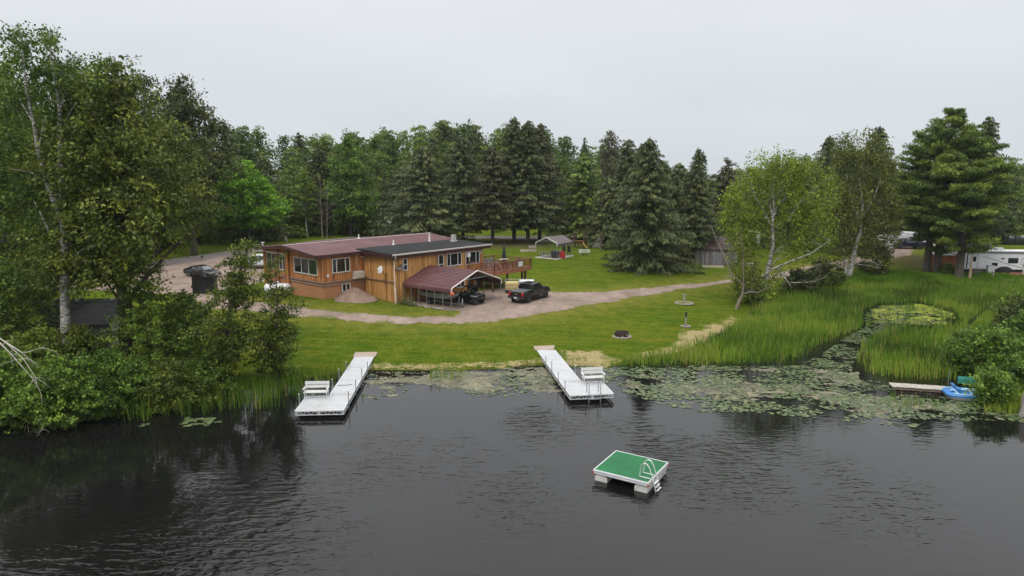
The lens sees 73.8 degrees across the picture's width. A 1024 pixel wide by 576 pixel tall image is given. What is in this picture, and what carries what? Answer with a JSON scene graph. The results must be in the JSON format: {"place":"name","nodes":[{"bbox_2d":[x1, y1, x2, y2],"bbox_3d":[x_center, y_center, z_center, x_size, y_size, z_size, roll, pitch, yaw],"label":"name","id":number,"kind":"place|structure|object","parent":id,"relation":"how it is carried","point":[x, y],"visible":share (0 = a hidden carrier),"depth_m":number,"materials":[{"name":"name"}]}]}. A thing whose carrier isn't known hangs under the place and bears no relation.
{"place":"outdoors","nodes":[
{"label":"outdoors","id":0,"kind":"place"},
{"bbox_2d":[27,234,589,286],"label":"road","id":1,"kind":"structure","parent":0,"point":[180,260],"depth_m":108.98,"materials":[{"name":"asphalt"}]},
{"bbox_2d":[0,235,1023,575],"bbox_3d":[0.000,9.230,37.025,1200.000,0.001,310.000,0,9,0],"label":"lake","id":2,"kind":"structure","parent":0,"point":[412,479],"depth_m":33.56,"materials":[{"name":"black liquid"}]},
{"bbox_2d":[122,355,465,421],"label":"shore reeds","id":3,"kind":"object","parent":2,"relation":"in","point":[259,393],"visible":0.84,"depth_m":46.23,"materials":[{"name":"plant"}]},
{"bbox_2d":[294,352,376,415],"bbox_3d":[-12.468,7.014,49.908,3.255,2.530,13.922,0,9,-3],"label":"dock","id":4,"kind":"object","parent":2,"relation":"in","point":[340,397],"visible":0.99,"depth_m":46.57,"materials":[{"name":"white paint"}]},
{"bbox_2d":[359,367,563,397],"bbox_3d":[-3.743,6.903,50.931,15.125,0.006,6.949,-1,10,-5],"label":"floating algae","id":5,"kind":"object","parent":2,"relation":"on","point":[437,381],"visible":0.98,"depth_m":50.92,"materials":[{"name":"plant"}]},
{"bbox_2d":[533,345,613,401],"bbox_3d":[4.429,6.572,52.504,3.265,2.548,13.303,-1,10,-8],"label":"dock","id":6,"kind":"object","parent":2,"relation":"in","point":[566,377],"visible":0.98,"depth_m":49.28,"materials":[{"name":"white paint"}]},
{"bbox_2d":[139,305,1023,426],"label":"lily pads","id":7,"kind":"object","parent":2,"relation":"on","point":[947,409],"visible":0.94,"depth_m":48.76,"materials":[{"name":"plant"}]},
{"bbox_2d":[592,450,668,492],"bbox_3d":[6.185,9.231,34.623,3.332,1.901,2.920,6,11,31],"label":"swim raft","id":8,"kind":"object","parent":2,"relation":"on","point":[644,474],"visible":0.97,"depth_m":34.24,"materials":[{"name":"green carpet"}]},
{"bbox_2d":[625,368,1004,419],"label":"lily pads","id":9,"kind":"object","parent":2,"relation":"on","point":[708,389],"visible":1,"depth_m":48.35,"materials":[{"name":"plant"}]},
{"bbox_2d":[618,275,1023,379],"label":"reeds","id":10,"kind":"object","parent":2,"relation":"on","point":[852,297],"visible":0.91,"depth_m":66.69,"materials":[{"name":"plant"}]},
{"bbox_2d":[866,304,955,324],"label":"duckweed","id":11,"kind":"object","parent":2,"relation":"on","point":[915,311],"visible":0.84,"depth_m":75.42,"materials":[{"name":"plant"}]},
{"bbox_2d":[888,382,945,392],"bbox_3d":[29.006,7.531,48.724,3.697,1.100,1.035,2,10,14],"label":"old dock","id":12,"kind":"object","parent":2,"relation":"in","point":[918,387],"visible":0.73,"depth_m":48.54,"materials":[{"name":"wood"}]},
{"bbox_2d":[941,383,980,400],"bbox_3d":[31.344,7.195,47.049,2.757,0.873,1.924,2,10,14],"label":"pedal boat","id":13,"kind":"object","parent":2,"relation":"on","point":[954,392],"visible":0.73,"depth_m":46.65,"materials":[{"name":"blue plastic"}]},
{"bbox_2d":[0,182,1023,424],"bbox_3d":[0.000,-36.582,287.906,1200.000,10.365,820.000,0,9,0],"label":"ground","id":14,"kind":"structure","parent":0,"point":[649,321],"depth_m":66.21,"materials":[{"name":"green plant"}]},
{"bbox_2d":[0,256,59,368],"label":"shrub","id":15,"kind":"object","parent":14,"relation":"on","point":[12,312],"visible":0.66,"depth_m":47.83,"materials":[{"name":"green plant"}]},
{"bbox_2d":[0,352,70,433],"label":"shrub","id":16,"kind":"object","parent":14,"relation":"on","point":[11,379],"visible":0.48,"depth_m":40.98,"materials":[{"name":"green plant"}]},
{"bbox_2d":[0,320,78,384],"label":"shrub","id":17,"kind":"object","parent":14,"relation":"on","point":[35,340],"visible":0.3,"depth_m":45.90,"materials":[{"name":"green plant"}]},
{"bbox_2d":[0,70,109,333],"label":"broad tree","id":18,"kind":"object","parent":14,"relation":"on","point":[6,252],"visible":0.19,"depth_m":52.64,"materials":[{"name":"green plant"}]},
{"bbox_2d":[0,20,112,362],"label":"birch tree","id":19,"kind":"object","parent":14,"relation":"on","point":[55,70],"visible":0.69,"depth_m":45.19,"materials":[{"name":"green plant"}]},
{"bbox_2d":[3,346,113,433],"bbox_3d":[-27.366,6.259,42.008,5.755,5.235,6.340,0,9,0],"label":"shrub","id":20,"kind":"object","parent":14,"relation":"on","point":[62,376],"visible":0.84,"depth_m":40.98,"materials":[{"name":"green plant"}]},
{"bbox_2d":[7,298,118,350],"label":"shed","id":21,"kind":"structure","parent":14,"relation":"on","point":[89,313],"depth_m":53.65,"materials":[{"name":"black"}]},
{"bbox_2d":[33,322,120,374],"bbox_3d":[-30.247,4.613,47.461,5.854,4.865,5.197,7,12,37],"label":"shrub","id":22,"kind":"object","parent":14,"relation":"on","point":[82,340],"visible":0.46,"depth_m":46.75,"materials":[{"name":"green plant"}]},
{"bbox_2d":[59,347,146,420],"bbox_3d":[-25.956,6.193,43.180,5.419,4.917,4.978,8,13,41],"label":"shrub","id":23,"kind":"object","parent":14,"relation":"on","point":[111,363],"visible":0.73,"depth_m":42.73,"materials":[{"name":"green plant"}]},
{"bbox_2d":[2,52,230,358],"bbox_3d":[-27.892,-4.743,48.337,13.577,23.158,13.762,0,9,0],"label":"dense tree","id":24,"kind":"object","parent":14,"relation":"on","point":[114,158],"visible":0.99,"depth_m":45.04,"materials":[{"name":"green plant"}]},
{"bbox_2d":[105,356,180,417],"bbox_3d":[-24.692,6.573,44.592,4.288,4.106,5.068,8,13,41],"label":"shrub","id":25,"kind":"object","parent":14,"relation":"on","point":[140,369],"visible":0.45,"depth_m":43.66,"materials":[{"name":"green plant"}]},
{"bbox_2d":[97,278,203,384],"bbox_3d":[-25.147,3.116,48.397,7.147,7.968,7.250,0,9,0],"label":"shrub","id":26,"kind":"object","parent":14,"relation":"on","point":[145,299],"visible":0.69,"depth_m":47.08,"materials":[{"name":"green plant"}]},
{"bbox_2d":[108,68,206,251],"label":"broad tree","id":27,"kind":"object","parent":14,"relation":"on","point":[155,94],"visible":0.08,"depth_m":105.79,"materials":[{"name":"green plant"}]},
{"bbox_2d":[74,253,263,294],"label":"gravel parking","id":28,"kind":"structure","parent":14,"relation":"on","point":[180,280],"depth_m":87.80,"materials":[{"name":"gravel"}]},
{"bbox_2d":[183,264,220,276],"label":"sedan car","id":29,"kind":"object","parent":28,"relation":"on","point":[203,270],"visible":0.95,"depth_m":86.79,"materials":[{"name":"black paint"}]},
{"bbox_2d":[191,276,217,292],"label":"dumpster","id":30,"kind":"object","parent":28,"relation":"on","point":[199,284],"visible":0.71,"depth_m":76.33,"materials":[{"name":"black plastic"}]},
{"bbox_2d":[132,356,218,413],"bbox_3d":[-22.117,6.551,45.051,5.316,4.244,5.288,0,9,0],"label":"shrub","id":31,"kind":"object","parent":14,"relation":"on","point":[169,364],"visible":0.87,"depth_m":44.25,"materials":[{"name":"green plant"}]},
{"bbox_2d":[144,288,224,375],"bbox_3d":[-23.784,3.525,49.219,5.633,6.907,6.238,2,10,14],"label":"shrub","id":32,"kind":"object","parent":14,"relation":"on","point":[197,313],"visible":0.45,"depth_m":48.88,"materials":[{"name":"green plant"}]},
{"bbox_2d":[141,73,251,255],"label":"broad tree","id":33,"kind":"object","parent":14,"relation":"on","point":[179,108],"visible":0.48,"depth_m":102.98,"materials":[{"name":"green plant"}]},
{"bbox_2d":[168,349,245,401],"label":"shrub","id":34,"kind":"object","parent":14,"relation":"on","point":[203,362],"visible":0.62,"depth_m":46.31,"materials":[{"name":"green plant"}]},
{"bbox_2d":[195,220,226,243],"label":"shrub","id":35,"kind":"object","parent":14,"relation":"on","point":[208,230],"visible":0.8,"depth_m":121.75,"materials":[{"name":"green plant"}]},
{"bbox_2d":[173,236,277,383],"bbox_3d":[-20.281,2.173,47.470,7.373,11.518,6.999,0,9,0],"label":"slender tree","id":36,"kind":"object","parent":14,"relation":"on","point":[236,295],"visible":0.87,"depth_m":46.84,"materials":[{"name":"green plant"}]},
{"bbox_2d":[210,215,242,243],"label":"shrub","id":37,"kind":"object","parent":14,"relation":"on","point":[231,233],"visible":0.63,"depth_m":123.61,"materials":[{"name":"green plant"}]},
{"bbox_2d":[230,125,265,175],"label":"forest tree","id":38,"kind":"object","parent":14,"relation":"on","point":[245,150],"visible":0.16,"depth_m":154.00,"materials":[{"name":"green plant"}]},
{"bbox_2d":[211,159,296,242],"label":"maple tree","id":39,"kind":"object","parent":14,"relation":"on","point":[254,214],"visible":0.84,"depth_m":119.73,"materials":[{"name":"green plant"}]},
{"bbox_2d":[241,221,284,242],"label":"shrub","id":40,"kind":"object","parent":14,"relation":"on","point":[261,234],"visible":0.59,"depth_m":125.51,"materials":[{"name":"green plant"}]},
{"bbox_2d":[246,125,287,204],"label":"forest tree","id":41,"kind":"object","parent":14,"relation":"on","point":[260,137],"visible":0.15,"depth_m":165.54,"materials":[{"name":"green plant"}]},
{"bbox_2d":[251,156,285,203],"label":"forest tree","id":42,"kind":"object","parent":14,"relation":"on","point":[263,167],"visible":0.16,"depth_m":146.72,"materials":[{"name":"green plant"}]},
{"bbox_2d":[229,252,311,390],"bbox_3d":[-16.571,2.828,47.555,4.697,10.680,5.250,0,9,0],"label":"slender tree","id":43,"kind":"object","parent":14,"relation":"on","point":[272,299],"visible":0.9,"depth_m":47.42,"materials":[{"name":"green plant"}]},
{"bbox_2d":[239,310,305,383],"bbox_3d":[-16.837,4.658,48.699,4.172,6.483,4.614,-8,12,-39],"label":"shrub","id":44,"kind":"object","parent":14,"relation":"on","point":[268,369],"visible":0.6,"depth_m":48.31,"materials":[{"name":"green plant"}]},
{"bbox_2d":[268,135,294,186],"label":"forest tree","id":45,"kind":"object","parent":14,"relation":"on","point":[283,140],"visible":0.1,"depth_m":174.89,"materials":[{"name":"green plant"}]},
{"bbox_2d":[269,188,304,228],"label":"forest tree","id":46,"kind":"object","parent":14,"relation":"on","point":[290,221],"visible":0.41,"depth_m":136.12,"materials":[{"name":"green plant"}]},
{"bbox_2d":[271,147,309,205],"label":"forest tree","id":47,"kind":"object","parent":14,"relation":"on","point":[296,158],"visible":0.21,"depth_m":151.98,"materials":[{"name":"green plant"}]},
{"bbox_2d":[290,167,319,236],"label":"aspen tree","id":48,"kind":"object","parent":14,"relation":"on","point":[308,209],"visible":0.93,"depth_m":132.41,"materials":[{"name":"green plant"}]},
{"bbox_2d":[296,148,336,233],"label":"broad tree","id":49,"kind":"object","parent":14,"relation":"on","point":[317,168],"visible":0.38,"depth_m":138.60,"materials":[{"name":"green plant"}]},
{"bbox_2d":[317,132,380,235],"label":"maple tree","id":50,"kind":"object","parent":14,"relation":"on","point":[351,176],"visible":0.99,"depth_m":134.65,"materials":[{"name":"green plant"}]},
{"bbox_2d":[334,287,377,302],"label":"gravel pile","id":51,"kind":"object","parent":14,"relation":"on","point":[354,295],"visible":0.99,"depth_m":71.17,"materials":[{"name":"gravel"}]},
{"bbox_2d":[253,233,492,302],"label":"lodge","id":52,"kind":"structure","parent":14,"relation":"on","point":[327,269],"depth_m":74.06,"materials":[{"name":"brown wood"}]},
{"bbox_2d":[293,257,317,275],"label":"window","id":53,"kind":"structure","parent":52,"relation":"in","point":[301,265],"depth_m":72.95,"materials":[{"name":"white glass"}]},
{"bbox_2d":[364,151,390,207],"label":"forest tree","id":54,"kind":"object","parent":14,"relation":"on","point":[376,167],"visible":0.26,"depth_m":166.07,"materials":[{"name":"green plant"}]},
{"bbox_2d":[362,130,393,190],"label":"forest tree","id":55,"kind":"object","parent":14,"relation":"on","point":[374,144],"visible":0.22,"depth_m":171.54,"materials":[{"name":"green plant"}]},
{"bbox_2d":[366,130,400,180],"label":"forest tree","id":56,"kind":"object","parent":14,"relation":"on","point":[390,142],"visible":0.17,"depth_m":181.95,"materials":[{"name":"green plant"}]},
{"bbox_2d":[366,170,416,235],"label":"spruce tree","id":57,"kind":"object","parent":14,"relation":"on","point":[394,180],"visible":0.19,"depth_m":138.02,"materials":[{"name":"green plant"}]},
{"bbox_2d":[397,125,431,180],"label":"forest tree","id":58,"kind":"object","parent":14,"relation":"on","point":[416,138],"visible":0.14,"depth_m":171.61,"materials":[{"name":"green plant"}]},
{"bbox_2d":[368,145,481,241],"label":"spruce tree","id":59,"kind":"object","parent":14,"relation":"on","point":[422,207],"visible":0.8,"depth_m":123.18,"materials":[{"name":"green plant"}]},
{"bbox_2d":[422,120,471,172],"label":"forest tree","id":60,"kind":"object","parent":14,"relation":"on","point":[443,132],"visible":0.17,"depth_m":179.66,"materials":[{"name":"green plant"}]},
{"bbox_2d":[426,136,511,238],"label":"spruce tree","id":61,"kind":"object","parent":14,"relation":"on","point":[461,153],"visible":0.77,"depth_m":124.81,"materials":[{"name":"green plant"}]},
{"bbox_2d":[466,125,490,173],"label":"forest tree","id":62,"kind":"object","parent":14,"relation":"on","point":[474,138],"visible":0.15,"depth_m":177.45,"materials":[{"name":"green plant"}]},
{"bbox_2d":[452,147,521,243],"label":"spruce tree","id":63,"kind":"object","parent":14,"relation":"on","point":[492,165],"visible":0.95,"depth_m":123.50,"materials":[{"name":"green plant"}]},
{"bbox_2d":[467,255,531,291],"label":"deck","id":64,"kind":"structure","parent":14,"relation":"on","point":[509,267],"depth_m":80.20,"materials":[{"name":"wood"}]},
{"bbox_2d":[481,116,550,241],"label":"spruce tree","id":65,"kind":"object","parent":14,"relation":"on","point":[511,130],"visible":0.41,"depth_m":126.20,"materials":[{"name":"green plant"}]},
{"bbox_2d":[478,119,566,242],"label":"spruce tree","id":66,"kind":"object","parent":14,"relation":"on","point":[527,144],"visible":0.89,"depth_m":124.78,"materials":[{"name":"green plant"}]},
{"bbox_2d":[344,333,708,370],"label":"shore grass","id":67,"kind":"structure","parent":14,"relation":"on","point":[584,357],"depth_m":55.34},
{"bbox_2d":[514,123,577,240],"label":"spruce tree","id":68,"kind":"object","parent":14,"relation":"on","point":[543,141],"visible":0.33,"depth_m":128.63,"materials":[{"name":"green plant"}]},
{"bbox_2d":[533,152,607,239],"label":"spruce tree","id":69,"kind":"object","parent":14,"relation":"on","point":[579,178],"visible":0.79,"depth_m":131.59,"materials":[{"name":"green plant"}]},
{"bbox_2d":[580,177,629,247],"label":"spruce tree","id":70,"kind":"object","parent":14,"relation":"on","point":[604,214],"visible":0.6,"depth_m":122.42,"materials":[{"name":"green plant"}]},
{"bbox_2d":[592,130,623,189],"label":"tree","id":71,"kind":"object","parent":14,"relation":"on","point":[611,154],"visible":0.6,"depth_m":162.42,"materials":[{"name":"green plant"}]},
{"bbox_2d":[588,139,642,237],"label":"spruce tree","id":72,"kind":"object","parent":14,"relation":"on","point":[625,166],"visible":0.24,"depth_m":129.21,"materials":[{"name":"green plant"}]},
{"bbox_2d":[599,137,707,276],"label":"spruce tree","id":73,"kind":"object","parent":14,"relation":"on","point":[641,241],"visible":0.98,"depth_m":94.85,"materials":[{"name":"green plant"}]},
{"bbox_2d":[660,162,707,258],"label":"spruce tree","id":74,"kind":"object","parent":14,"relation":"on","point":[677,173],"visible":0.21,"depth_m":110.11,"materials":[{"name":"green plant"}]},
{"bbox_2d":[665,147,722,262],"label":"spruce tree","id":75,"kind":"object","parent":14,"relation":"on","point":[694,216],"visible":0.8,"depth_m":102.32,"materials":[{"name":"green plant"}]},
{"bbox_2d":[693,237,737,264],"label":"shed","id":76,"kind":"structure","parent":14,"relation":"on","point":[711,248],"depth_m":103.22,"materials":[{"name":"grey"}]},
{"bbox_2d":[691,167,760,254],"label":"spruce tree","id":77,"kind":"object","parent":14,"relation":"on","point":[723,179],"visible":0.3,"depth_m":116.08,"materials":[{"name":"green plant"}]},
{"bbox_2d":[708,224,774,308],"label":"leaning tree","id":78,"kind":"object","parent":14,"relation":"on","point":[751,277],"visible":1,"depth_m":76.05,"materials":[{"name":"green plant"}]},
{"bbox_2d":[730,274,771,303],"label":"shrub","id":79,"kind":"object","parent":14,"relation":"on","point":[765,296],"visible":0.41,"depth_m":79.16,"materials":[{"name":"green plant"}]},
{"bbox_2d":[734,170,783,247],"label":"spruce tree","id":80,"kind":"object","parent":14,"relation":"on","point":[761,228],"visible":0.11,"depth_m":123.77,"materials":[{"name":"green plant"}]},
{"bbox_2d":[710,144,845,302],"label":"birch tree","id":81,"kind":"object","parent":14,"relation":"on","point":[796,179],"visible":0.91,"depth_m":79.25,"materials":[{"name":"green plant"}]},
{"bbox_2d":[757,167,816,246],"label":"spruce tree","id":82,"kind":"object","parent":14,"relation":"on","point":[785,226],"visible":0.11,"depth_m":127.88,"materials":[{"name":"green plant"}]},
{"bbox_2d":[778,267,820,293],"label":"shrub","id":83,"kind":"object","parent":14,"relation":"on","point":[798,275],"visible":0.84,"depth_m":86.08,"materials":[{"name":"green plant"}]},
{"bbox_2d":[796,135,837,242],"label":"spruce tree","id":84,"kind":"object","parent":14,"relation":"on","point":[825,149],"visible":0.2,"depth_m":125.48,"materials":[{"name":"green plant"}]},
{"bbox_2d":[805,257,850,287],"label":"shrub","id":85,"kind":"object","parent":14,"relation":"on","point":[824,265],"visible":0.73,"depth_m":89.85,"materials":[{"name":"green plant"}]},
{"bbox_2d":[793,153,886,251],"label":"spruce tree","id":86,"kind":"object","parent":14,"relation":"on","point":[838,171],"visible":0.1,"depth_m":117.99,"materials":[{"name":"green plant"}]},
{"bbox_2d":[810,126,913,276],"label":"birch tree","id":87,"kind":"object","parent":14,"relation":"on","point":[871,194],"visible":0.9,"depth_m":94.38,"materials":[{"name":"green plant"}]},
{"bbox_2d":[854,244,894,273],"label":"shrub","id":88,"kind":"object","parent":14,"relation":"on","point":[862,268],"visible":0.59,"depth_m":98.60,"materials":[{"name":"green plant"}]},
{"bbox_2d":[854,126,906,240],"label":"spruce tree","id":89,"kind":"object","parent":14,"relation":"on","point":[881,131],"visible":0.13,"depth_m":122.93,"materials":[{"name":"green plant"}]},
{"bbox_2d":[779,269,1023,297],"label":"bank grass","id":90,"kind":"structure","parent":14,"relation":"on","point":[871,277],"depth_m":96.30,"materials":[{"name":"plant"}]},
{"bbox_2d":[888,132,971,272],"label":"pine tree","id":91,"kind":"object","parent":14,"relation":"on","point":[921,234],"visible":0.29,"depth_m":99.44,"materials":[{"name":"green plant"}]},
{"bbox_2d":[872,107,1023,272],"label":"pine tree","id":92,"kind":"object","parent":14,"relation":"on","point":[958,126],"visible":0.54,"depth_m":96.07,"materials":[{"name":"green plant"}]},
{"bbox_2d":[903,129,1023,277],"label":"pine tree","id":93,"kind":"object","parent":14,"relation":"on","point":[969,188],"visible":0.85,"depth_m":93.98,"materials":[{"name":"green plant"}]},
{"bbox_2d":[934,328,999,376],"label":"shrub","id":94,"kind":"object","parent":14,"relation":"on","point":[959,345],"visible":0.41,"depth_m":51.88,"materials":[{"name":"green plant"}]},
{"bbox_2d":[954,323,1023,376],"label":"shrub","id":95,"kind":"object","parent":14,"relation":"on","point":[1006,343],"visible":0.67,"depth_m":49.51,"materials":[{"name":"green plant"}]},
{"bbox_2d":[954,116,1023,246],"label":"spruce tree","id":96,"kind":"object","parent":14,"relation":"on","point":[990,129],"visible":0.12,"depth_m":104.98,"materials":[{"name":"green plant"}]},
{"bbox_2d":[956,247,1023,271],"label":"camper trailer","id":97,"kind":"object","parent":14,"relation":"on","point":[1012,259],"visible":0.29,"depth_m":101.23,"materials":[{"name":"white metal"}]},
{"bbox_2d":[958,365,1022,405],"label":"shrub","id":98,"kind":"object","parent":14,"relation":"on","point":[997,384],"visible":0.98,"depth_m":44.85,"materials":[{"name":"green plant"}]},
{"bbox_2d":[972,307,1023,413],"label":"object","id":99,"kind":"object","parent":14,"relation":"on","point":[986,318],"depth_m":45.20,"materials":[{"name":"plant"}]},
{"bbox_2d":[972,352,1023,393],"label":"shrub","id":100,"kind":"object","parent":14,"relation":"on","point":[1015,365],"visible":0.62,"depth_m":46.86,"materials":[{"name":"green plant"}]},
{"bbox_2d":[988,295,1023,332],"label":"shrub","id":101,"kind":"object","parent":14,"relation":"on","point":[1009,311],"visible":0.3,"depth_m":57.40,"materials":[{"name":"green plant"}]},
{"bbox_2d":[993,305,1023,353],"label":"shrub","id":102,"kind":"object","parent":14,"relation":"on","point":[1019,322],"visible":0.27,"depth_m":52.37,"materials":[{"name":"green plant"}]},
{"bbox_2d":[1002,157,1023,236],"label":"forest tree","id":103,"kind":"object","parent":14,"relation":"on","point":[1014,160],"visible":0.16,"depth_m":164.58,"materials":[{"name":"green plant"}]},
{"bbox_2d":[0,0,1023,179],"label":"sky","id":104,"kind":"structure","parent":0,"point":[731,79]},
{"bbox_2d":[195,246,917,324],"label":"driveway","id":105,"kind":"structure","parent":0,"point":[493,309],"depth_m":71.06,"materials":[{"name":"gravel"}]},
{"bbox_2d":[403,265,501,310],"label":"carport","id":106,"kind":"object","parent":105,"relation":"on","point":[442,279],"visible":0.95,"depth_m":71.45,"materials":[{"name":"red metal"}]},
{"bbox_2d":[455,284,485,304],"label":"utility vehicle","id":107,"kind":"object","parent":105,"relation":"on","point":[472,296],"visible":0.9,"depth_m":71.36,"materials":[{"name":"black metal"}]},
{"bbox_2d":[508,281,550,302],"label":"pickup truck","id":108,"kind":"object","parent":105,"relation":"on","point":[527,290],"visible":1,"depth_m":73.30,"materials":[{"name":"black paint"}]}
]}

